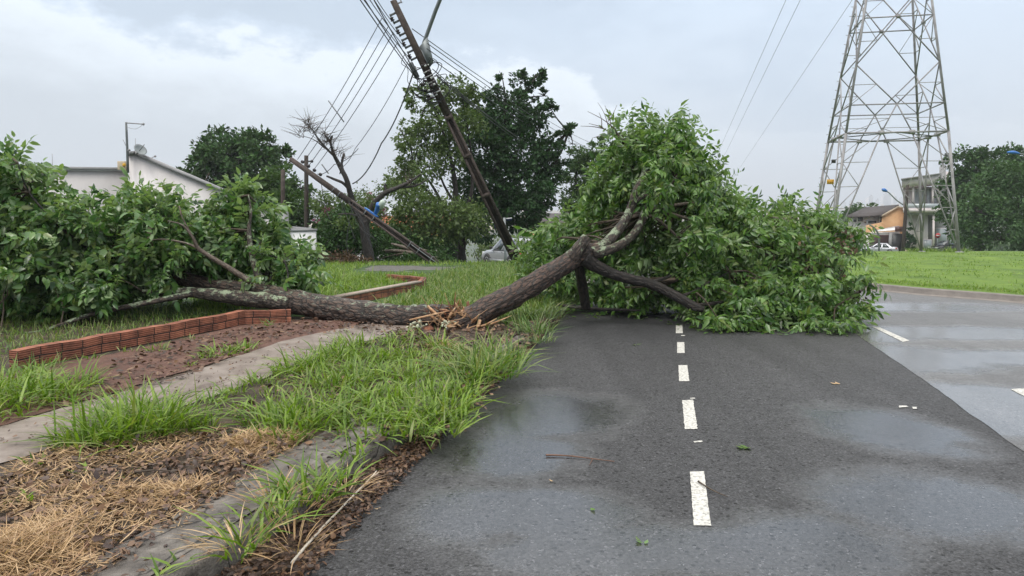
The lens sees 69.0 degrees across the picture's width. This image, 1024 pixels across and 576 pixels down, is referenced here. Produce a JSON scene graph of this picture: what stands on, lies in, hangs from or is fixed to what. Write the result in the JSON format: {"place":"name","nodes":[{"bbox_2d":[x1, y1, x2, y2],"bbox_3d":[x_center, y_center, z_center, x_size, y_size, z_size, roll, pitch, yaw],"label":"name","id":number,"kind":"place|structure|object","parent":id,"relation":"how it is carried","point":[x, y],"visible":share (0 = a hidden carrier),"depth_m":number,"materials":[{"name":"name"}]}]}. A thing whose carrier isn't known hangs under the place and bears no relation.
{"place":"outdoors","nodes":[
{"label":"outdoors","id":0,"kind":"place"},
{"bbox_2d":[34,337,354,447],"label":"edge grass","id":1,"kind":"structure","parent":0,"point":[250,380],"depth_m":6.84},
{"bbox_2d":[0,277,587,575],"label":"verge","id":2,"kind":"structure","parent":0,"point":[226,421],"depth_m":5.50,"materials":[{"name":"soil"}]},
{"bbox_2d":[0,298,235,360],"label":"weeds","id":3,"kind":"object","parent":2,"relation":"on","point":[141,318],"visible":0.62,"depth_m":10.44,"materials":[{"name":"green plant"}]},
{"bbox_2d":[5,371,241,462],"bbox_3d":[-2.748,0.847,5.414,1.711,0.520,1.665,5,8,43],"label":"grass clump","id":4,"kind":"object","parent":2,"relation":"on","point":[137,419],"visible":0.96,"depth_m":5.30,"materials":[{"name":"plant"}]},
{"bbox_2d":[27,151,269,223],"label":"white house","id":5,"kind":"structure","parent":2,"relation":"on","point":[80,179],"depth_m":21.53,"materials":[{"name":"paint"}]},
{"bbox_2d":[117,161,125,169],"bbox_3d":[-11.240,-3.536,21.546,0.260,0.250,0.222,0,6,0],"label":"air conditioner","id":6,"kind":"object","parent":5,"relation":"on","point":[121,164],"visible":0.74,"depth_m":21.45,"materials":[{"name":"yellow paint"}]},
{"bbox_2d":[123,122,144,172],"bbox_3d":[-10.759,-3.997,21.210,0.631,1.421,0.080,0,6,0],"label":"antenna mast","id":7,"kind":"object","parent":5,"relation":"attached to","point":[127,150],"visible":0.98,"depth_m":21.18,"materials":[{"name":"metal"}]},
{"bbox_2d":[134,144,146,154],"bbox_3d":[-10.589,-3.941,21.201,0.339,0.314,0.334,-1,6,-13],"label":"satellite dish","id":8,"kind":"object","parent":5,"relation":"on","point":[140,149],"visible":1,"depth_m":21.23,"materials":[{"name":"metal"}]},
{"bbox_2d":[8,309,290,368],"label":"brick wall","id":9,"kind":"structure","parent":2,"relation":"on","point":[107,342],"depth_m":8.90,"materials":[{"name":"brick"}]},
{"bbox_2d":[0,426,302,575],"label":"mulch","id":10,"kind":"object","parent":2,"relation":"on","point":[100,507],"visible":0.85,"depth_m":4.33,"materials":[{"name":"brown plant"}]},
{"bbox_2d":[5,451,138,503],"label":"grass sprouts","id":11,"kind":"object","parent":10,"relation":"on","point":[40,463],"depth_m":4.54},
{"bbox_2d":[0,319,357,425],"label":"soil bed","id":12,"kind":"object","parent":2,"relation":"on","point":[104,361],"visible":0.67,"depth_m":8.00,"materials":[{"name":"soil"}]},
{"bbox_2d":[0,352,114,421],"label":"grass clump","id":13,"kind":"object","parent":12,"relation":"on","point":[33,384],"visible":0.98,"depth_m":6.31,"materials":[{"name":"plant"}]},
{"bbox_2d":[5,318,274,374],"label":"wall weeds","id":14,"kind":"object","parent":12,"relation":"on","point":[55,359],"depth_m":7.71,"materials":[{"name":"green plant"}]},
{"bbox_2d":[141,337,260,358],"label":"weeds","id":15,"kind":"object","parent":12,"relation":"on","point":[244,343],"visible":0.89,"depth_m":8.45,"materials":[{"name":"green plant"}]},
{"bbox_2d":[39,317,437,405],"bbox_3d":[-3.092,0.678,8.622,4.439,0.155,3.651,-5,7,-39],"label":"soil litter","id":16,"kind":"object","parent":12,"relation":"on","point":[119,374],"visible":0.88,"depth_m":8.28,"materials":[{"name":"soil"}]},
{"bbox_2d":[0,324,411,462],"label":"footpath","id":17,"kind":"structure","parent":2,"relation":"on","point":[22,431],"depth_m":6.99,"materials":[{"name":"beige concrete"}]},
{"bbox_2d":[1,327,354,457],"bbox_3d":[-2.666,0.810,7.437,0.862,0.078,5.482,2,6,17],"label":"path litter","id":18,"kind":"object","parent":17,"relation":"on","point":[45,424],"visible":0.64,"depth_m":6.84,"materials":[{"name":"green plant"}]},
{"bbox_2d":[0,131,456,333],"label":"fallen tree","id":19,"kind":"object","parent":2,"relation":"on","point":[60,255],"visible":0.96,"depth_m":11.07,"materials":[{"name":"green plant"}]},
{"bbox_2d":[0,337,466,575],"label":"dry straw","id":20,"kind":"object","parent":2,"relation":"on","point":[41,534],"visible":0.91,"depth_m":3.96,"materials":[{"name":"plant"}]},
{"bbox_2d":[134,470,174,472],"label":"twig","id":21,"kind":"object","parent":20,"relation":"on","point":[140,471],"visible":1,"depth_m":4.38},
{"bbox_2d":[167,478,337,571],"bbox_3d":[-1.250,1.104,3.661,0.776,0.292,0.964,-2,6,-20],"label":"grass clump","id":22,"kind":"object","parent":2,"relation":"on","point":[281,504],"visible":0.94,"depth_m":3.59,"materials":[{"name":"plant"}]},
{"bbox_2d":[68,375,454,575],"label":"kerb slab","id":23,"kind":"structure","parent":2,"relation":"on","point":[129,566],"depth_m":3.86,"materials":[{"name":"concrete"}]},
{"bbox_2d":[73,376,462,575],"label":"slab crumbs","id":24,"kind":"object","parent":23,"relation":"on","point":[150,544],"visible":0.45,"depth_m":4.09,"materials":[{"name":"green plant"}]},
{"bbox_2d":[233,424,383,522],"bbox_3d":[-1.139,1.032,4.290,0.905,0.323,1.337,5,7,40],"label":"grass clump","id":25,"kind":"object","parent":2,"relation":"on","point":[319,489],"visible":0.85,"depth_m":4.20,"materials":[{"name":"plant"}]},
{"bbox_2d":[202,326,514,454],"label":"verge grass","id":26,"kind":"structure","parent":2,"relation":"on","point":[294,411],"depth_m":6.04,"materials":[{"name":"plant"}]},
{"bbox_2d":[413,327,475,350],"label":"grass clump","id":27,"kind":"object","parent":2,"relation":"on","point":[432,343],"visible":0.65,"depth_m":8.64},
{"bbox_2d":[406,292,511,330],"bbox_3d":[-0.741,0.422,10.304,1.477,0.756,0.803,0,6,0],"label":"tree stump","id":28,"kind":"object","parent":2,"relation":"on","point":[447,323],"visible":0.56,"depth_m":10.14,"materials":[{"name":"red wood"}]},
{"bbox_2d":[391,317,551,367],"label":"stump litter","id":29,"kind":"object","parent":2,"relation":"on","point":[468,331],"visible":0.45,"depth_m":9.56,"materials":[{"name":"green plant"}]},
{"bbox_2d":[394,317,551,387],"bbox_3d":[-0.329,0.599,7.595,1.847,0.549,2.221,0,6,0],"label":"grass clump","id":30,"kind":"object","parent":2,"relation":"on","point":[509,358],"visible":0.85,"depth_m":7.43,"materials":[{"name":"plant"}]},
{"bbox_2d":[373,263,574,324],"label":"meadow grass","id":31,"kind":"structure","parent":2,"relation":"on","point":[481,288],"depth_m":14.37,"materials":[{"name":"plant"}]},
{"bbox_2d":[428,217,556,260],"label":"shrub","id":32,"kind":"object","parent":2,"relation":"on","point":[481,248],"visible":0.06,"depth_m":54.72,"materials":[{"name":"green plant"}]},
{"bbox_2d":[499,294,582,343],"bbox_3d":[0.391,0.338,10.915,1.556,0.456,4.456,1,6,14],"label":"grass clump","id":33,"kind":"object","parent":2,"relation":"on","point":[540,330],"visible":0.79,"depth_m":9.94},
{"bbox_2d":[525,213,587,231],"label":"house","id":34,"kind":"structure","parent":2,"relation":"on","point":[551,215],"depth_m":60.35,"materials":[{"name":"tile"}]},
{"bbox_2d":[450,97,893,335],"bbox_3d":[2.703,-1.302,12.220,7.274,3.604,4.518,0,6,0],"label":"fallen tree","id":35,"kind":"object","parent":2,"relation":"on","point":[776,268],"visible":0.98,"depth_m":11.76,"materials":[{"name":"green plant"}]},
{"bbox_2d":[9,262,587,317],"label":"plot ground","id":36,"kind":"structure","parent":0,"point":[169,311],"depth_m":12.74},
{"bbox_2d":[281,169,284,204],"bbox_3d":[-8.277,-2.516,26.889,0.248,3.481,0.198,-2,6,-22],"label":"utility pole","id":37,"kind":"object","parent":36,"relation":"on","point":[282,185],"visible":0.35,"depth_m":26.71,"materials":[{"name":"concrete"}]},
{"bbox_2d":[277,205,288,228],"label":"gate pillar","id":38,"kind":"structure","parent":36,"relation":"on","point":[284,216],"depth_m":24.18,"materials":[{"name":"concrete"}]},
{"bbox_2d":[247,160,333,231],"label":"tree","id":39,"kind":"object","parent":36,"relation":"on","point":[271,180],"visible":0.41,"depth_m":40.90,"materials":[{"name":"green plant"}]},
{"bbox_2d":[289,226,316,258],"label":"garden wall","id":40,"kind":"structure","parent":36,"relation":"on","point":[296,232],"depth_m":24.45,"materials":[{"name":"white paint"}]},
{"bbox_2d":[304,155,312,227],"bbox_3d":[-8.961,-3.397,32.825,0.539,4.823,0.220,0,6,0],"label":"utility pole","id":41,"kind":"object","parent":36,"relation":"on","point":[306,205],"visible":0.5,"depth_m":32.70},
{"bbox_2d":[314,248,372,263],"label":"dry thicket","id":42,"kind":"object","parent":36,"relation":"on","point":[347,258],"visible":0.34,"depth_m":24.31,"materials":[{"name":"brown plant"}]},
{"bbox_2d":[308,188,396,252],"bbox_3d":[-7.123,-2.688,32.909,4.065,3.510,2.172,0,6,0],"label":"shrub","id":43,"kind":"object","parent":36,"relation":"on","point":[328,205],"visible":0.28,"depth_m":32.61,"materials":[{"name":"green plant"}]},
{"bbox_2d":[307,202,398,260],"bbox_3d":[-6.445,-2.071,28.770,3.194,2.708,3.271,4,7,37],"label":"shrub","id":44,"kind":"object","parent":36,"relation":"on","point":[331,239],"visible":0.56,"depth_m":28.52,"materials":[{"name":"green plant"}]},
{"bbox_2d":[280,108,437,262],"bbox_3d":[-5.333,-3.619,26.629,5.344,5.490,2.676,0,6,0],"label":"broken tree","id":45,"kind":"object","parent":36,"relation":"on","point":[367,248],"visible":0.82,"depth_m":26.30,"materials":[{"name":"black plant"}]},
{"bbox_2d":[289,157,440,263],"bbox_3d":[-4.770,-2.428,24.339,5.511,3.753,0.519,1,6,13],"label":"utility pole","id":46,"kind":"object","parent":36,"relation":"on","point":[370,215],"visible":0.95,"depth_m":24.37,"materials":[{"name":"concrete"}]},
{"bbox_2d":[297,18,381,159],"bbox_3d":[-5.345,-5.819,22.570,0.020,3.517,5.605,-5,7,-40],"label":"power line","id":47,"kind":"object","parent":46,"relation":"attached to","point":[342,88],"visible":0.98,"depth_m":22.14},
{"bbox_2d":[303,27,387,162],"bbox_3d":[-5.170,-5.645,22.566,0.020,3.422,5.567,-5,7,-40],"label":"power line","id":48,"kind":"object","parent":46,"relation":"attached to","point":[348,93],"visible":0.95,"depth_m":22.16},
{"bbox_2d":[309,34,392,164],"bbox_3d":[-5.020,-5.488,22.560,0.020,3.361,5.495,-5,7,-40],"label":"power line","id":49,"kind":"object","parent":46,"relation":"attached to","point":[353,99],"visible":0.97,"depth_m":22.09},
{"bbox_2d":[314,43,396,168],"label":"power line","id":50,"kind":"object","parent":46,"relation":"attached to","point":[357,107],"visible":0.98,"depth_m":22.21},
{"bbox_2d":[331,274,425,300],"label":"brick wall","id":51,"kind":"structure","parent":36,"relation":"on","point":[371,294],"depth_m":14.19,"materials":[{"name":"red brick"}]},
{"bbox_2d":[378,243,436,259],"bbox_3d":[-4.086,-1.417,29.239,3.756,0.646,0.824,3,7,30],"label":"broken bough","id":52,"kind":"object","parent":36,"relation":"on","point":[398,251],"visible":0.43,"depth_m":29.35,"materials":[{"name":"brown plant"}]},
{"bbox_2d":[375,218,459,261],"bbox_3d":[-4.212,-1.868,31.047,4.075,2.057,2.402,0,6,0],"label":"shrub","id":53,"kind":"object","parent":36,"relation":"on","point":[422,245],"visible":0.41,"depth_m":30.75,"materials":[{"name":"green plant"}]},
{"bbox_2d":[376,248,461,263],"bbox_3d":[-3.150,-1.019,25.727,3.148,0.795,1.674,-3,7,-31],"label":"brush heap","id":54,"kind":"object","parent":36,"relation":"on","point":[437,254],"visible":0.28,"depth_m":25.56,"materials":[{"name":"green plant"}]},
{"bbox_2d":[183,259,656,311],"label":"plot grass","id":55,"kind":"structure","parent":36,"relation":"on","point":[361,281],"depth_m":17.29,"materials":[{"name":"plant"}]},
{"bbox_2d":[381,71,494,258],"bbox_3d":[-3.139,-4.954,31.792,5.040,8.831,4.476,0,6,0],"label":"tree","id":56,"kind":"object","parent":36,"relation":"on","point":[452,226],"visible":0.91,"depth_m":31.80,"materials":[{"name":"green plant"}]},
{"bbox_2d":[389,0,518,260],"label":"utility pole","id":57,"kind":"object","parent":36,"relation":"on","point":[423,55],"visible":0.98,"depth_m":21.34,"materials":[{"name":"concrete"}]},
{"bbox_2d":[339,59,409,167],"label":"power line","id":58,"kind":"object","parent":57,"relation":"attached to","point":[378,115],"visible":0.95,"depth_m":22.52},
{"bbox_2d":[352,66,415,183],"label":"power line","id":59,"kind":"object","parent":57,"relation":"attached to","point":[390,128],"visible":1,"depth_m":22.43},
{"bbox_2d":[360,0,418,81],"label":"power line","id":60,"kind":"object","parent":57,"relation":"attached to","point":[388,40],"visible":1,"depth_m":18.59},
{"bbox_2d":[365,0,419,80],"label":"power line","id":61,"kind":"object","parent":57,"relation":"attached to","point":[391,39],"visible":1,"depth_m":18.63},
{"bbox_2d":[374,0,415,71],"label":"power line","id":62,"kind":"object","parent":57,"relation":"attached to","point":[392,33],"visible":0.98,"depth_m":18.54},
{"bbox_2d":[432,69,520,139],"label":"power line","id":63,"kind":"object","parent":57,"relation":"attached to","point":[473,103],"visible":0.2,"depth_m":25.16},
{"bbox_2d":[437,76,516,139],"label":"power line","id":64,"kind":"object","parent":57,"relation":"attached to","point":[474,108],"visible":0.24,"depth_m":25.23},
{"bbox_2d":[429,57,572,148],"bbox_3d":[12.715,-9.180,66.378,7.156,4.495,96.053,2,6,22],"label":"power line","id":65,"kind":"object","parent":57,"relation":"attached to","point":[480,93],"visible":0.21,"depth_m":26.05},
{"bbox_2d":[436,74,565,159],"bbox_3d":[11.965,-8.190,66.480,7.460,5.130,95.469,2,6,21],"label":"power line","id":66,"kind":"object","parent":57,"relation":"attached to","point":[472,104],"visible":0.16,"depth_m":24.45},
{"bbox_2d":[427,49,578,146],"bbox_3d":[13.778,-9.040,66.397,6.878,4.585,96.814,2,6,23],"label":"power line","id":67,"kind":"object","parent":57,"relation":"attached to","point":[482,87],"visible":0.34,"depth_m":25.67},
{"bbox_2d":[412,28,597,145],"bbox_3d":[13.669,-10.025,66.263,6.643,3.956,96.958,2,6,24],"label":"power line","id":68,"kind":"object","parent":57,"relation":"attached to","point":[477,74],"visible":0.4,"depth_m":26.14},
{"bbox_2d":[427,43,588,148],"bbox_3d":[14.484,-8.928,66.415,6.734,4.735,97.302,3,6,24],"label":"power line","id":69,"kind":"object","parent":57,"relation":"attached to","point":[488,86],"visible":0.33,"depth_m":25.83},
{"bbox_2d":[449,260,521,279],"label":"seeding grass","id":70,"kind":"structure","parent":36,"relation":"on","point":[506,262],"depth_m":19.59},
{"bbox_2d":[494,217,511,262],"bbox_3d":[-0.296,-1.522,24.959,0.603,1.680,0.115,0,6,0],"label":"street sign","id":71,"kind":"object","parent":36,"relation":"on","point":[505,220],"visible":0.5,"depth_m":24.88,"materials":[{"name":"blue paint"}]},
{"bbox_2d":[443,66,577,261],"bbox_3d":[-0.058,-5.589,35.285,6.525,9.750,4.743,0,6,0],"label":"tree","id":72,"kind":"object","parent":36,"relation":"on","point":[511,199],"visible":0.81,"depth_m":34.71,"materials":[{"name":"green plant"}]},
{"bbox_2d":[510,214,558,265],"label":"shrub","id":73,"kind":"object","parent":36,"relation":"on","point":[532,248],"visible":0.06,"depth_m":21.74,"materials":[{"name":"green plant"}]},
{"bbox_2d":[362,266,455,271],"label":"paving","id":74,"kind":"structure","parent":0,"point":[393,268],"depth_m":21.46,"materials":[{"name":"concrete"}]},
{"bbox_2d":[0,0,1023,210],"label":"sky","id":75,"kind":"structure","parent":0,"point":[73,73],"materials":[{"name":"grey"}]},
{"bbox_2d":[309,209,1000,344],"bbox_3d":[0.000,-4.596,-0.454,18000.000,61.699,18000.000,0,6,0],"label":"ground","id":76,"kind":"structure","parent":0,"point":[472,247],"depth_m":611.73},
{"bbox_2d":[176,123,297,200],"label":"tree","id":77,"kind":"object","parent":76,"relation":"on","point":[243,151],"visible":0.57,"depth_m":52.12,"materials":[{"name":"green plant"}]},
{"bbox_2d":[340,200,450,260],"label":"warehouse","id":78,"kind":"structure","parent":76,"relation":"on","point":[393,202],"depth_m":75.86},
{"bbox_2d":[482,237,533,261],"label":"parked car","id":79,"kind":"object","parent":76,"relation":"on","point":[496,252],"visible":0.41,"depth_m":42.75,"materials":[{"name":"silver metal"}]},
{"bbox_2d":[296,203,1009,233],"bbox_3d":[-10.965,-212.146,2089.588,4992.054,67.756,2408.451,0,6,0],"label":"town","id":80,"kind":"object","parent":76,"relation":"on","point":[555,211],"visible":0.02,"depth_m":2354.71},
{"bbox_2d":[475,230,1017,260],"bbox_3d":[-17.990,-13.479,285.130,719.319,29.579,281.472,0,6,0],"label":"woodland","id":81,"kind":"object","parent":76,"relation":"on","point":[1002,247],"visible":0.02,"depth_m":172.89,"materials":[{"name":"green plant"}]},
{"bbox_2d":[838,202,878,216],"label":"tree","id":82,"kind":"object","parent":76,"relation":"on","point":[854,208],"visible":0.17,"depth_m":134.47,"materials":[{"name":"green plant"}]},
{"bbox_2d":[847,205,903,250],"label":"house","id":83,"kind":"structure","parent":76,"relation":"on","point":[889,218],"depth_m":103.55,"materials":[{"name":"tile"}]},
{"bbox_2d":[869,235,888,246],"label":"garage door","id":84,"kind":"structure","parent":83,"relation":"in","point":[883,238],"depth_m":99.73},
{"bbox_2d":[883,193,887,205],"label":"tower block","id":85,"kind":"structure","parent":76,"relation":"on","point":[885,199],"depth_m":3077.22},
{"bbox_2d":[901,165,949,250],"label":"house","id":86,"kind":"structure","parent":76,"relation":"on","point":[932,228],"depth_m":98.47,"materials":[{"name":"grey concrete"}]},
{"bbox_2d":[915,188,918,203],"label":"window","id":87,"kind":"structure","parent":86,"relation":"in","point":[916,189],"depth_m":98.43,"materials":[{"name":"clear glass"}]},
{"bbox_2d":[923,239,931,249],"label":"shop window","id":88,"kind":"structure","parent":86,"relation":"in","point":[927,243],"depth_m":98.74,"materials":[{"name":"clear glass"}]},
{"bbox_2d":[926,188,931,203],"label":"window","id":89,"kind":"structure","parent":86,"relation":"in","point":[928,190],"depth_m":98.45,"materials":[{"name":"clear glass"}]},
{"bbox_2d":[936,228,946,243],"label":"shop window","id":90,"kind":"structure","parent":86,"relation":"in","point":[943,237],"depth_m":100.07,"materials":[{"name":"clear glass"}]},
{"bbox_2d":[931,141,1023,250],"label":"tree","id":91,"kind":"object","parent":76,"relation":"on","point":[973,160],"visible":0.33,"depth_m":80.43,"materials":[{"name":"green plant"}]},
{"bbox_2d":[303,269,1023,575],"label":"road","id":92,"kind":"structure","parent":0,"point":[876,462],"depth_m":4.91,"materials":[{"name":"asphalt"}]},
{"bbox_2d":[151,279,594,575],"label":"kerb","id":93,"kind":"structure","parent":92,"relation":"on","point":[211,566],"depth_m":3.88,"materials":[{"name":"concrete"}]},
{"bbox_2d":[139,543,200,575],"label":"grass clump","id":94,"kind":"object","parent":93,"relation":"on","point":[156,571],"visible":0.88,"depth_m":3.24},
{"bbox_2d":[219,319,556,575],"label":"gutter","id":95,"kind":"object","parent":92,"relation":"on","point":[287,563],"visible":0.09,"depth_m":4.04,"materials":[{"name":"concrete"}]},
{"bbox_2d":[290,471,378,564],"bbox_3d":[-0.951,1.234,4.179,0.070,0.080,1.224,1,6,10],"label":"stick","id":96,"kind":"object","parent":95,"relation":"on","point":[317,533],"visible":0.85,"depth_m":3.99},
{"bbox_2d":[215,301,576,575],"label":"leaf litter","id":97,"kind":"object","parent":95,"relation":"on","point":[309,549],"visible":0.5,"depth_m":4.14,"materials":[{"name":"brown plant"}]},
{"bbox_2d":[546,454,613,463],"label":"twig","id":98,"kind":"object","parent":92,"relation":"on","point":[575,456],"visible":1,"depth_m":5.22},
{"bbox_2d":[697,480,727,496],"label":"twig","id":99,"kind":"object","parent":92,"relation":"on","point":[698,481],"visible":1,"depth_m":4.60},
{"bbox_2d":[568,311,859,335],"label":"crown litter","id":100,"kind":"object","parent":92,"relation":"on","point":[674,319],"visible":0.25,"depth_m":11.91,"materials":[{"name":"green plant"}]},
{"bbox_2d":[654,246,1023,294],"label":"lawn","id":101,"kind":"structure","parent":0,"point":[990,279],"depth_m":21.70,"materials":[{"name":"plant"}]},
{"bbox_2d":[555,136,624,223],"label":"tree","id":102,"kind":"object","parent":101,"relation":"on","point":[582,158],"visible":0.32,"depth_m":49.10,"materials":[{"name":"green plant"}]},
{"bbox_2d":[869,225,879,250],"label":"lamp post","id":103,"kind":"object","parent":101,"relation":"on","point":[876,230],"visible":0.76,"depth_m":83.78,"materials":[{"name":"metal"}]},
{"bbox_2d":[861,243,898,250],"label":"parked car","id":104,"kind":"object","parent":101,"relation":"on","point":[886,247],"visible":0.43,"depth_m":97.04,"materials":[{"name":"silver metal"}]},
{"bbox_2d":[816,0,961,251],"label":"transmission tower","id":105,"kind":"structure","parent":101,"relation":"on","point":[937,134],"depth_m":35.84,"materials":[{"name":"metal"}]},
{"bbox_2d":[715,0,785,158],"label":"conductor","id":106,"kind":"object","parent":105,"relation":"hanging from","point":[756,66],"visible":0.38,"depth_m":96.40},
{"bbox_2d":[733,1,799,136],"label":"conductor","id":107,"kind":"object","parent":105,"relation":"hanging from","point":[766,69],"visible":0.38,"depth_m":91.75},
{"bbox_2d":[751,2,850,150],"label":"conductor","id":108,"kind":"object","parent":105,"relation":"hanging from","point":[803,72],"visible":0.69,"depth_m":100.69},
{"bbox_2d":[881,185,908,250],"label":"street lamp","id":109,"kind":"object","parent":101,"relation":"on","point":[903,243],"visible":0.91,"depth_m":87.48,"materials":[{"name":"metal"}]},
{"bbox_2d":[905,222,917,250],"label":"cypress","id":110,"kind":"object","parent":101,"relation":"on","point":[910,238],"visible":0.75,"depth_m":91.55,"materials":[{"name":"green plant"}]},
{"bbox_2d":[928,240,962,250],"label":"parked car","id":111,"kind":"object","parent":101,"relation":"on","point":[942,244],"visible":0.39,"depth_m":89.24,"materials":[{"name":"black paint"}]},
{"bbox_2d":[947,155,1023,250],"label":"tree","id":112,"kind":"object","parent":101,"relation":"on","point":[984,204],"visible":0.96,"depth_m":60.09,"materials":[{"name":"green plant"}]},
{"bbox_2d":[837,290,1023,450],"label":"side road","id":113,"kind":"structure","parent":0,"point":[966,355],"depth_m":9.54,"materials":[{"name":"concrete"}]},
{"bbox_2d":[864,283,1023,303],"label":"lawn kerb","id":114,"kind":"structure","parent":113,"relation":"on","point":[1001,297],"depth_m":15.41,"materials":[{"name":"concrete"}]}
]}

